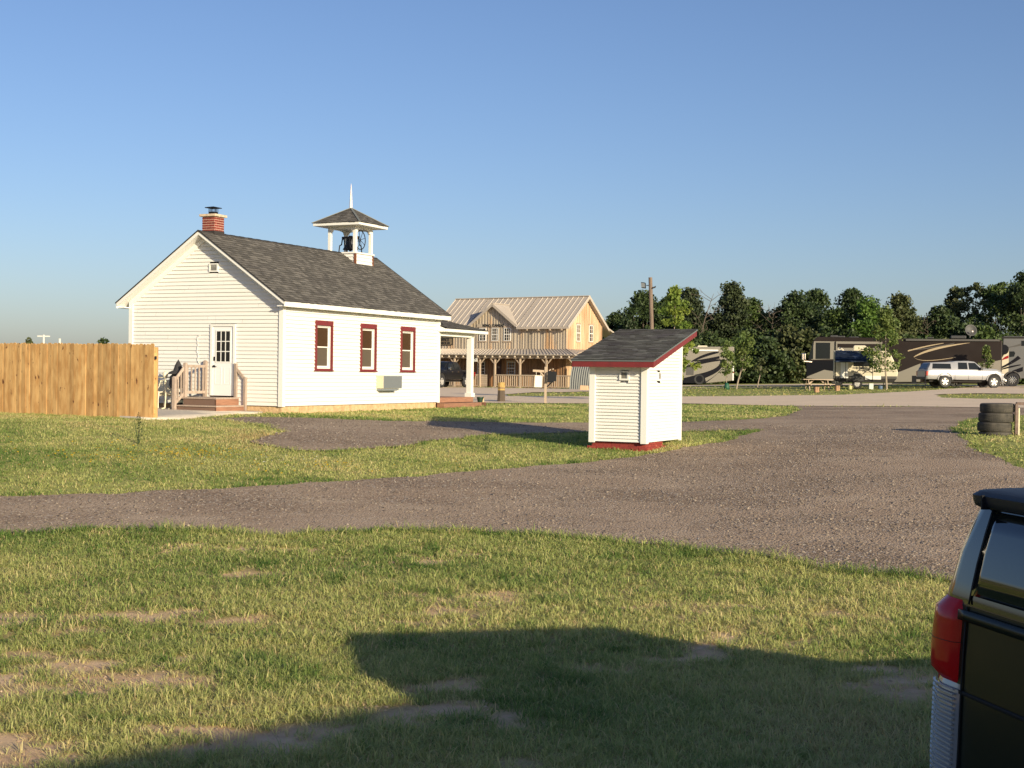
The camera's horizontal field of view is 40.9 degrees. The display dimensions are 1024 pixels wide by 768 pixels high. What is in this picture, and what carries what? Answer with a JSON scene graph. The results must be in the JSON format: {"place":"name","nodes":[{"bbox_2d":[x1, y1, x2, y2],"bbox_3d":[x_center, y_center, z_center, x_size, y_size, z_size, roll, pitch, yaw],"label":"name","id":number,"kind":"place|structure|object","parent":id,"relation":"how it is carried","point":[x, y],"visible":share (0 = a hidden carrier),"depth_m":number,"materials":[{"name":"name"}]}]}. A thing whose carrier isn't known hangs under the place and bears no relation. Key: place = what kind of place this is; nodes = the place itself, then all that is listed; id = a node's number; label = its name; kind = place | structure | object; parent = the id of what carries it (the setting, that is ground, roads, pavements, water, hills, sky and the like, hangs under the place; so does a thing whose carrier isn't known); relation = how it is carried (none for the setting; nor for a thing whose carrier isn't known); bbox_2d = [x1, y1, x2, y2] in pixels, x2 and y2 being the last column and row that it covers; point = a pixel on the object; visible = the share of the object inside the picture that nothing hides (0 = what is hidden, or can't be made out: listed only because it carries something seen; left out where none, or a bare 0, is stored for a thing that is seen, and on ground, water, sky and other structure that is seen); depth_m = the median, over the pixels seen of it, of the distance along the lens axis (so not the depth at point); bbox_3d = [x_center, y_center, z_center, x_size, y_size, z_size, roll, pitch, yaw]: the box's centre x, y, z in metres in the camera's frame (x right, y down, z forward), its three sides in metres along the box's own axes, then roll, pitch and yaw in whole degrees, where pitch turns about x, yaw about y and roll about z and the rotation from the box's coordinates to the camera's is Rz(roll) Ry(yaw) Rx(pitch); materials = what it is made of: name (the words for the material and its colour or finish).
{"place":"outdoors","nodes":[
{"label":"outdoors","id":0,"kind":"place"},
{"bbox_2d":[158,377,171,406],"bbox_3d":[-10.480,0.268,40.542,0.980,0.946,0.585,1,0,26],"label":"lawn chair","id":1,"kind":"object","parent":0,"point":[162,388],"visible":0.2,"depth_m":40.67,"materials":[{"name":"white plastic"}]},
{"bbox_2d":[158,371,169,407],"bbox_3d":[-10.295,0.169,40.067,0.445,1.105,0.672,1,0,26],"label":"skeleton decoration","id":2,"kind":"object","parent":1,"relation":"on","point":[165,374],"visible":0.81,"depth_m":40.23,"materials":[{"name":"plastic"}]},
{"bbox_2d":[120,407,262,419],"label":"patio","id":3,"kind":"structure","parent":0,"point":[165,413],"depth_m":36.73,"materials":[{"name":"concrete"}]},
{"bbox_2d":[161,359,182,408],"bbox_3d":[-9.825,0.001,40.002,0.585,1.455,0.862,1,0,26],"label":"witch decoration","id":4,"kind":"object","parent":3,"relation":"on","point":[176,369],"visible":0.53,"depth_m":39.94,"materials":[{"name":"plastic"}]},
{"bbox_2d":[0,632,938,767],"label":"grass","id":5,"kind":"structure","parent":0,"point":[272,663],"depth_m":10.13,"materials":[{"name":"green plant"}]},
{"bbox_2d":[0,518,953,658],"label":"grass","id":6,"kind":"structure","parent":0,"point":[109,557],"depth_m":14.89,"materials":[{"name":"green plant"}]},
{"bbox_2d":[0,406,1023,579],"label":"gravel driveway","id":7,"kind":"structure","parent":0,"point":[959,463],"depth_m":23.04,"materials":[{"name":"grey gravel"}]},
{"bbox_2d":[0,381,1023,767],"bbox_3d":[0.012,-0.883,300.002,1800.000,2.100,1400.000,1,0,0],"label":"ground","id":8,"kind":"structure","parent":0,"point":[8,741],"depth_m":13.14,"materials":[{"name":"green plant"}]},
{"bbox_2d":[25,337,32,343],"bbox_3d":[-21.220,-0.637,60.026,0.662,2.868,0.782,1,1,39],"label":"sapling","id":9,"kind":"object","parent":8,"relation":"on","point":[29,341],"visible":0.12,"depth_m":59.94,"materials":[{"name":"green plant"}]},
{"bbox_2d":[0,343,157,417],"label":"cedar fence","id":10,"kind":"object","parent":8,"relation":"on","point":[104,380],"visible":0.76,"depth_m":34.52,"materials":[{"name":"wood"}]},
{"bbox_2d":[97,337,109,343],"bbox_3d":[-16.325,-0.501,55.013,0.898,2.806,0.749,1,0,15],"label":"sapling","id":11,"kind":"object","parent":8,"relation":"on","point":[103,341],"visible":0.19,"depth_m":54.92,"materials":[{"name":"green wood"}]},
{"bbox_2d":[128,412,145,443],"bbox_3d":[-7.532,0.896,27.600,0.365,0.676,0.364,1,0,0],"label":"weed plant","id":12,"kind":"object","parent":8,"relation":"on","point":[137,438],"visible":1,"depth_m":27.61,"materials":[{"name":"green plant"}]},
{"bbox_2d":[5,436,480,473],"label":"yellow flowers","id":13,"kind":"object","parent":8,"relation":"on","point":[196,455],"visible":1,"depth_m":25.80,"materials":[{"name":"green plant"}]},
{"bbox_2d":[115,186,487,413],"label":"schoolhouse","id":14,"kind":"structure","parent":8,"relation":"on","point":[234,323],"depth_m":41.35,"materials":[{"name":"white paint"}]},
{"bbox_2d":[212,326,232,395],"bbox_3d":[-8.518,-0.676,40.371,0.741,2.040,0.100,1,0,26],"label":"door","id":15,"kind":"structure","parent":14,"relation":"in","point":[222,335],"depth_m":40.39,"materials":[{"name":"white paint"}]},
{"bbox_2d":[314,320,333,370],"bbox_3d":[-5.711,-1.150,41.403,0.170,1.525,1.035,1,0,26],"label":"window","id":16,"kind":"structure","parent":14,"relation":"in","point":[323,344],"depth_m":41.52,"materials":[{"name":"red paint"}]},
{"bbox_2d":[359,323,377,371],"bbox_3d":[-4.611,-1.153,43.705,0.170,1.525,1.045,1,0,26],"label":"window","id":17,"kind":"structure","parent":14,"relation":"in","point":[368,334],"depth_m":43.84,"materials":[{"name":"red paint"}]},
{"bbox_2d":[400,326,415,371],"bbox_3d":[-3.528,-1.156,45.964,0.170,1.525,1.045,1,0,26],"label":"window","id":18,"kind":"structure","parent":14,"relation":"in","point":[408,334],"depth_m":46.10,"materials":[{"name":"red paint"}]},
{"bbox_2d":[481,432,492,449],"bbox_3d":[-0.607,1.262,29.896,0.363,0.428,0.427,1,0,23],"label":"weed plant","id":19,"kind":"object","parent":8,"relation":"on","point":[485,445],"visible":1,"depth_m":29.93,"materials":[{"name":"green plant"}]},
{"bbox_2d":[440,295,613,388],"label":"office building","id":20,"kind":"structure","parent":8,"relation":"on","point":[520,342],"depth_m":108.57,"materials":[{"name":"beige wood"}]},
{"bbox_2d":[476,361,485,375],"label":"window","id":21,"kind":"structure","parent":20,"relation":"in","point":[483,362],"depth_m":110.30,"materials":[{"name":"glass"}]},
{"bbox_2d":[478,327,486,341],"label":"window","id":22,"kind":"structure","parent":20,"relation":"in","point":[484,328],"depth_m":110.23,"materials":[{"name":"white glass"}]},
{"bbox_2d":[491,326,498,341],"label":"window","id":23,"kind":"structure","parent":20,"relation":"in","point":[493,335],"depth_m":109.59,"materials":[{"name":"white glass"}]},
{"bbox_2d":[496,359,501,386],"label":"door","id":24,"kind":"structure","parent":20,"relation":"in","point":[498,366],"depth_m":109.40,"materials":[{"name":"wood"}]},
{"bbox_2d":[503,326,511,341],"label":"window","id":25,"kind":"structure","parent":20,"relation":"in","point":[506,328],"depth_m":108.95,"materials":[{"name":"white glass"}]},
{"bbox_2d":[506,360,515,374],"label":"window","id":26,"kind":"structure","parent":20,"relation":"in","point":[510,361],"depth_m":108.79,"materials":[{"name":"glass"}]},
{"bbox_2d":[576,323,580,342],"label":"window","id":27,"kind":"structure","parent":20,"relation":"in","point":[577,324],"depth_m":107.30,"materials":[{"name":"white glass"}]},
{"bbox_2d":[588,324,593,342],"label":"window","id":28,"kind":"structure","parent":20,"relation":"in","point":[590,325],"depth_m":108.92,"materials":[{"name":"white glass"}]},
{"bbox_2d":[533,367,555,402],"bbox_3d":[1.312,0.154,55.600,0.953,1.700,0.445,1,0,0],"label":"sign post","id":29,"kind":"object","parent":8,"relation":"on","point":[549,376],"visible":0.99,"depth_m":55.55,"materials":[{"name":"grey wood"}]},
{"bbox_2d":[569,367,588,388],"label":"corrugated arch","id":30,"kind":"structure","parent":8,"relation":"on","point":[579,376],"depth_m":96.99,"materials":[{"name":"metal"}]},
{"bbox_2d":[604,311,624,331],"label":"oak tree","id":31,"kind":"object","parent":8,"relation":"on","point":[612,317],"visible":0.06,"depth_m":149.41,"materials":[{"name":"green plant"}]},
{"bbox_2d":[216,402,1023,466],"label":"lawn grass","id":32,"kind":"structure","parent":8,"relation":"on","point":[689,408],"depth_m":42.19,"materials":[{"name":"green plant"}]},
{"bbox_2d":[571,329,697,451],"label":"outhouse","id":33,"kind":"structure","parent":8,"relation":"on","point":[635,389],"depth_m":30.75,"materials":[{"name":"white paint"}]},
{"bbox_2d":[619,371,629,379],"bbox_3d":[2.508,-0.181,30.512,0.230,0.200,0.080,1,0,26],"label":"small window","id":34,"kind":"structure","parent":33,"relation":"in","point":[623,375],"depth_m":30.48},
{"bbox_2d":[656,372,661,380],"bbox_3d":[3.310,-0.169,30.977,0.080,0.190,0.220,1,0,26],"label":"small window","id":35,"kind":"structure","parent":33,"relation":"in","point":[659,374],"depth_m":30.94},
{"bbox_2d":[614,290,672,329],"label":"oak tree","id":36,"kind":"object","parent":8,"relation":"on","point":[639,306],"visible":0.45,"depth_m":139.02,"materials":[{"name":"green plant"}]},
{"bbox_2d":[641,277,655,328],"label":"floodlight pole","id":37,"kind":"object","parent":8,"relation":"on","point":[651,287],"visible":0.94,"depth_m":84.86,"materials":[{"name":"brown wood"}]},
{"bbox_2d":[657,295,671,325],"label":"oak tree","id":38,"kind":"object","parent":8,"relation":"on","point":[664,298],"visible":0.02,"depth_m":144.55,"materials":[{"name":"green plant"}]},
{"bbox_2d":[656,285,702,379],"bbox_3d":[7.173,-1.752,59.731,2.230,5.188,2.849,1,0,0],"label":"maple tree","id":39,"kind":"object","parent":8,"relation":"on","point":[672,307],"visible":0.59,"depth_m":59.68,"materials":[{"name":"green plant"}]},
{"bbox_2d":[673,287,707,383],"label":"cedar tree","id":40,"kind":"object","parent":8,"relation":"on","point":[695,302],"visible":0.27,"depth_m":137.22,"materials":[{"name":"green plant"}]},
{"bbox_2d":[682,336,702,383],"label":"shrub","id":41,"kind":"object","parent":8,"relation":"on","point":[696,342],"visible":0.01,"depth_m":129.74,"materials":[{"name":"green plant"}]},
{"bbox_2d":[682,345,733,384],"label":"motorhome","id":42,"kind":"object","parent":8,"relation":"on","point":[709,359],"visible":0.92,"depth_m":124.99,"materials":[{"name":"metal"}]},
{"bbox_2d":[686,367,693,374],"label":"slide window","id":43,"kind":"structure","parent":42,"relation":"in","point":[689,371],"depth_m":125.22,"materials":[{"name":"glass"}]},
{"bbox_2d":[692,289,723,332],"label":"bare snag","id":44,"kind":"object","parent":8,"relation":"on","point":[707,311],"visible":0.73,"depth_m":135.90,"materials":[{"name":"grey plant"}]},
{"bbox_2d":[699,312,727,337],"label":"oak tree","id":45,"kind":"object","parent":8,"relation":"on","point":[707,319],"visible":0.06,"depth_m":140.93,"materials":[{"name":"green plant"}]},
{"bbox_2d":[697,330,736,383],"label":"shrub","id":46,"kind":"object","parent":8,"relation":"on","point":[709,339],"visible":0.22,"depth_m":131.75,"materials":[{"name":"green plant"}]},
{"bbox_2d":[718,340,735,382],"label":"sapling","id":47,"kind":"object","parent":8,"relation":"on","point":[726,354],"visible":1,"depth_m":94.78,"materials":[{"name":"green plant"}]},
{"bbox_2d":[707,280,755,339],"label":"cedar tree","id":48,"kind":"object","parent":8,"relation":"on","point":[732,299],"visible":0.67,"depth_m":139.17,"materials":[{"name":"green plant"}]},
{"bbox_2d":[712,337,754,383],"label":"shrub","id":49,"kind":"object","parent":8,"relation":"on","point":[736,373],"visible":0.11,"depth_m":132.90,"materials":[{"name":"green plant"}]},
{"bbox_2d":[462,384,1023,398],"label":"lawn grass","id":50,"kind":"structure","parent":8,"relation":"on","point":[713,393],"depth_m":86.21,"materials":[{"name":"green plant"}]},
{"bbox_2d":[731,330,756,388],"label":"sapling","id":51,"kind":"object","parent":8,"relation":"on","point":[740,351],"visible":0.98,"depth_m":96.76,"materials":[{"name":"green plant"}]},
{"bbox_2d":[732,326,766,382],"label":"shrub","id":52,"kind":"object","parent":8,"relation":"on","point":[751,331],"visible":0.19,"depth_m":134.62,"materials":[{"name":"green plant"}]},
{"bbox_2d":[730,297,771,336],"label":"oak tree","id":53,"kind":"object","parent":8,"relation":"on","point":[753,308],"visible":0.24,"depth_m":140.38,"materials":[{"name":"green plant"}]},
{"bbox_2d":[753,357,768,386],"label":"sapling","id":54,"kind":"object","parent":8,"relation":"on","point":[760,370],"visible":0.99,"depth_m":104.95,"materials":[{"name":"green plant"}]},
{"bbox_2d":[752,309,785,335],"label":"oak tree","id":55,"kind":"object","parent":8,"relation":"on","point":[759,325],"visible":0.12,"depth_m":139.07,"materials":[{"name":"green plant"}]},
{"bbox_2d":[734,336,805,383],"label":"shrub","id":56,"kind":"object","parent":8,"relation":"on","point":[766,347],"visible":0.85,"depth_m":130.62,"materials":[{"name":"green plant"}]},
{"bbox_2d":[755,304,785,334],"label":"bare snag","id":57,"kind":"object","parent":8,"relation":"on","point":[771,318],"visible":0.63,"depth_m":136.93,"materials":[{"name":"grey plant"}]},
{"bbox_2d":[766,323,803,382],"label":"shrub","id":58,"kind":"object","parent":8,"relation":"on","point":[783,335],"visible":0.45,"depth_m":132.79,"materials":[{"name":"green plant"}]},
{"bbox_2d":[682,383,891,385],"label":"gravel pad","id":59,"kind":"object","parent":8,"relation":"on","point":[778,384],"visible":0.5,"depth_m":116.74,"materials":[{"name":"grey gravel"}]},
{"bbox_2d":[757,289,827,338],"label":"oak tree","id":60,"kind":"object","parent":8,"relation":"on","point":[793,306],"visible":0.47,"depth_m":136.78,"materials":[{"name":"green plant"}]},
{"bbox_2d":[783,326,821,382],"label":"shrub","id":61,"kind":"object","parent":8,"relation":"on","point":[806,335],"visible":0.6,"depth_m":130.99,"materials":[{"name":"green plant"}]},
{"bbox_2d":[796,288,833,327],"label":"oak tree","id":62,"kind":"object","parent":8,"relation":"on","point":[818,297],"visible":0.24,"depth_m":141.27,"materials":[{"name":"green plant"}]},
{"bbox_2d":[791,324,838,382],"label":"shrub","id":63,"kind":"object","parent":8,"relation":"on","point":[825,331],"visible":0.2,"depth_m":131.33,"materials":[{"name":"green plant"}]},
{"bbox_2d":[801,379,834,390],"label":"picnic table","id":64,"kind":"object","parent":8,"relation":"on","point":[824,384],"visible":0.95,"depth_m":87.95,"materials":[{"name":"grey wood"}]},
{"bbox_2d":[817,307,867,336],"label":"oak tree","id":65,"kind":"object","parent":8,"relation":"on","point":[837,317],"visible":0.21,"depth_m":133.56,"materials":[{"name":"green plant"}]},
{"bbox_2d":[811,287,880,324],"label":"oak tree","id":66,"kind":"object","parent":8,"relation":"on","point":[850,297],"visible":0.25,"depth_m":141.15,"materials":[{"name":"green plant"}]},
{"bbox_2d":[838,328,864,382],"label":"shrub","id":67,"kind":"object","parent":8,"relation":"on","point":[848,332],"visible":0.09,"depth_m":129.48,"materials":[{"name":"green plant"}]},
{"bbox_2d":[847,295,899,337],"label":"oak tree","id":68,"kind":"object","parent":8,"relation":"on","point":[866,309],"visible":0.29,"depth_m":130.69,"materials":[{"name":"green plant"}]},
{"bbox_2d":[833,345,926,388],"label":"travel trailer","id":69,"kind":"object","parent":8,"relation":"on","point":[854,365],"visible":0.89,"depth_m":92.31,"materials":[{"name":"white metal"}]},
{"bbox_2d":[858,305,904,389],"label":"lawn tree","id":70,"kind":"object","parent":8,"relation":"on","point":[886,323],"visible":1,"depth_m":89.28,"materials":[{"name":"green plant"}]},
{"bbox_2d":[896,332,913,382],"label":"shrub","id":71,"kind":"object","parent":8,"relation":"on","point":[905,334],"visible":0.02,"depth_m":132.98,"materials":[{"name":"green plant"}]},
{"bbox_2d":[886,291,923,338],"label":"cedar tree","id":72,"kind":"object","parent":8,"relation":"on","point":[906,315],"visible":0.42,"depth_m":135.09,"materials":[{"name":"green plant"}]},
{"bbox_2d":[913,319,931,337],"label":"oak tree","id":73,"kind":"object","parent":8,"relation":"on","point":[928,333],"visible":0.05,"depth_m":138.31,"materials":[{"name":"green plant"}]},
{"bbox_2d":[916,333,937,338],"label":"shrub","id":74,"kind":"object","parent":8,"relation":"on","point":[921,337],"visible":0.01,"depth_m":129.66,"materials":[{"name":"green plant"}]},
{"bbox_2d":[919,312,937,333],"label":"bare snag","id":75,"kind":"object","parent":8,"relation":"on","point":[927,325],"visible":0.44,"depth_m":136.94,"materials":[{"name":"grey plant"}]},
{"bbox_2d":[915,304,966,338],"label":"oak tree","id":76,"kind":"object","parent":8,"relation":"on","point":[945,321],"visible":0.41,"depth_m":136.89,"materials":[{"name":"green plant"}]},
{"bbox_2d":[943,285,978,335],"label":"oak tree","id":77,"kind":"object","parent":8,"relation":"on","point":[953,291],"visible":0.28,"depth_m":149.51,"materials":[{"name":"green plant"}]},
{"bbox_2d":[953,324,973,383],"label":"shrub","id":78,"kind":"object","parent":8,"relation":"on","point":[961,332],"visible":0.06,"depth_m":134.87,"materials":[{"name":"green plant"}]},
{"bbox_2d":[930,488,1023,767],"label":"parked suv","id":79,"kind":"object","parent":8,"relation":"on","point":[977,658],"visible":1,"depth_m":6.61,"materials":[{"name":"black metal"}]},
{"bbox_2d":[949,282,1016,333],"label":"oak tree","id":80,"kind":"object","parent":8,"relation":"on","point":[976,286],"visible":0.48,"depth_m":146.96,"materials":[{"name":"green plant"}]},
{"bbox_2d":[978,345,994,368],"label":"sapling","id":81,"kind":"object","parent":8,"relation":"on","point":[986,352],"visible":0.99,"depth_m":97.79,"materials":[{"name":"green plant"}]},
{"bbox_2d":[969,322,1006,383],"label":"shrub","id":82,"kind":"object","parent":8,"relation":"on","point":[986,332],"visible":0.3,"depth_m":132.52,"materials":[{"name":"green plant"}]},
{"bbox_2d":[962,270,1023,335],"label":"oak tree","id":83,"kind":"object","parent":8,"relation":"on","point":[1014,294],"visible":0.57,"depth_m":139.15,"materials":[{"name":"green plant"}]},
{"bbox_2d":[967,281,1022,335],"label":"oak tree","id":84,"kind":"object","parent":8,"relation":"on","point":[994,292],"visible":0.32,"depth_m":144.58,"materials":[{"name":"green plant"}]},
{"bbox_2d":[978,431,1012,435],"bbox_3d":[11.814,1.280,33.511,0.808,0.232,0.808,1,-1,44],"label":"tyre","id":85,"kind":"object","parent":8,"relation":"on","point":[995,433],"visible":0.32,"depth_m":33.17,"materials":[{"name":"rubber"}]},
{"bbox_2d":[977,422,1011,431],"bbox_3d":[11.788,1.048,33.508,0.808,0.232,0.808,2,0,38],"label":"tyre","id":86,"kind":"object","parent":85,"relation":"on","point":[992,427],"visible":0.98,"depth_m":33.17,"materials":[{"name":"rubber"}]},
{"bbox_2d":[978,412,1013,422],"bbox_3d":[11.830,0.816,33.506,0.832,0.232,0.832,1,1,14],"label":"tyre","id":87,"kind":"object","parent":86,"relation":"on","point":[998,417],"visible":0.98,"depth_m":33.16,"materials":[{"name":"rubber"}]},
{"bbox_2d":[980,403,1014,412],"bbox_3d":[11.852,0.584,33.504,0.808,0.232,0.808,0,1,-40],"label":"tyre","id":88,"kind":"object","parent":87,"relation":"on","point":[997,407],"visible":1,"depth_m":33.17,"materials":[{"name":"rubber"}]},
{"bbox_2d":[1007,303,1023,335],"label":"oak tree","id":89,"kind":"object","parent":8,"relation":"on","point":[1018,313],"visible":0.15,"depth_m":142.68,"materials":[{"name":"green plant"}]},
{"bbox_2d":[1014,402,1023,435],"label":"wooden post","id":90,"kind":"object","parent":8,"relation":"on","point":[1017,422],"visible":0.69,"depth_m":33.18,"materials":[{"name":"beige paint"}]},
{"bbox_2d":[0,0,1023,343],"label":"sky","id":91,"kind":"structure","parent":0,"point":[597,149],"materials":[{"name":"blue"}]},
{"bbox_2d":[440,385,1023,407],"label":"gravel road","id":92,"kind":"structure","parent":0,"point":[926,398],"depth_m":65.85,"materials":[{"name":"grey gravel"}]},
{"bbox_2d":[440,361,474,387],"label":"pickup truck","id":93,"kind":"object","parent":92,"relation":"on","point":[451,371],"visible":0.6,"depth_m":100.84,"materials":[{"name":"black paint"}]},
{"bbox_2d":[497,382,504,401],"bbox_3d":[-0.445,0.391,57.205,0.342,0.940,0.342,1,1,39],"label":"wooden bollard","id":94,"kind":"object","parent":92,"relation":"on","point":[501,392],"visible":0.89,"depth_m":57.08,"materials":[{"name":"yellow paint"}]},
{"bbox_2d":[580,385,588,389],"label":"wooden box","id":95,"kind":"object","parent":92,"relation":"on","point":[583,387],"visible":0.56,"depth_m":91.84,"materials":[{"name":"brown wood"}]},
{"bbox_2d":[802,335,1008,386],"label":"motorhome","id":96,"kind":"object","parent":92,"relation":"on","point":[916,353],"visible":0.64,"depth_m":100.78,"materials":[{"name":"brown metal"}]},
{"bbox_2d":[816,343,829,358],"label":"cab window","id":97,"kind":"structure","parent":96,"relation":"in","point":[822,349],"depth_m":102.52,"materials":[{"name":"black glass"}]},
{"bbox_2d":[837,344,879,347],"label":"slide window","id":98,"kind":"structure","parent":96,"relation":"in","point":[838,345],"depth_m":101.85,"materials":[{"name":"glass"}]},
{"bbox_2d":[965,324,976,335],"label":"satellite dish","id":99,"kind":"object","parent":96,"relation":"attached to","point":[970,330],"visible":1,"depth_m":100.62,"materials":[{"name":"plastic"}]},
{"bbox_2d":[916,361,1004,387],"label":"pickup truck","id":100,"kind":"object","parent":92,"relation":"on","point":[943,374],"visible":1,"depth_m":92.62,"materials":[{"name":"silver metal"}]},
{"bbox_2d":[1002,336,1023,386],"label":"motorhome","id":101,"kind":"object","parent":92,"relation":"on","point":[1013,359],"visible":0.94,"depth_m":99.18,"materials":[{"name":"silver metal"}]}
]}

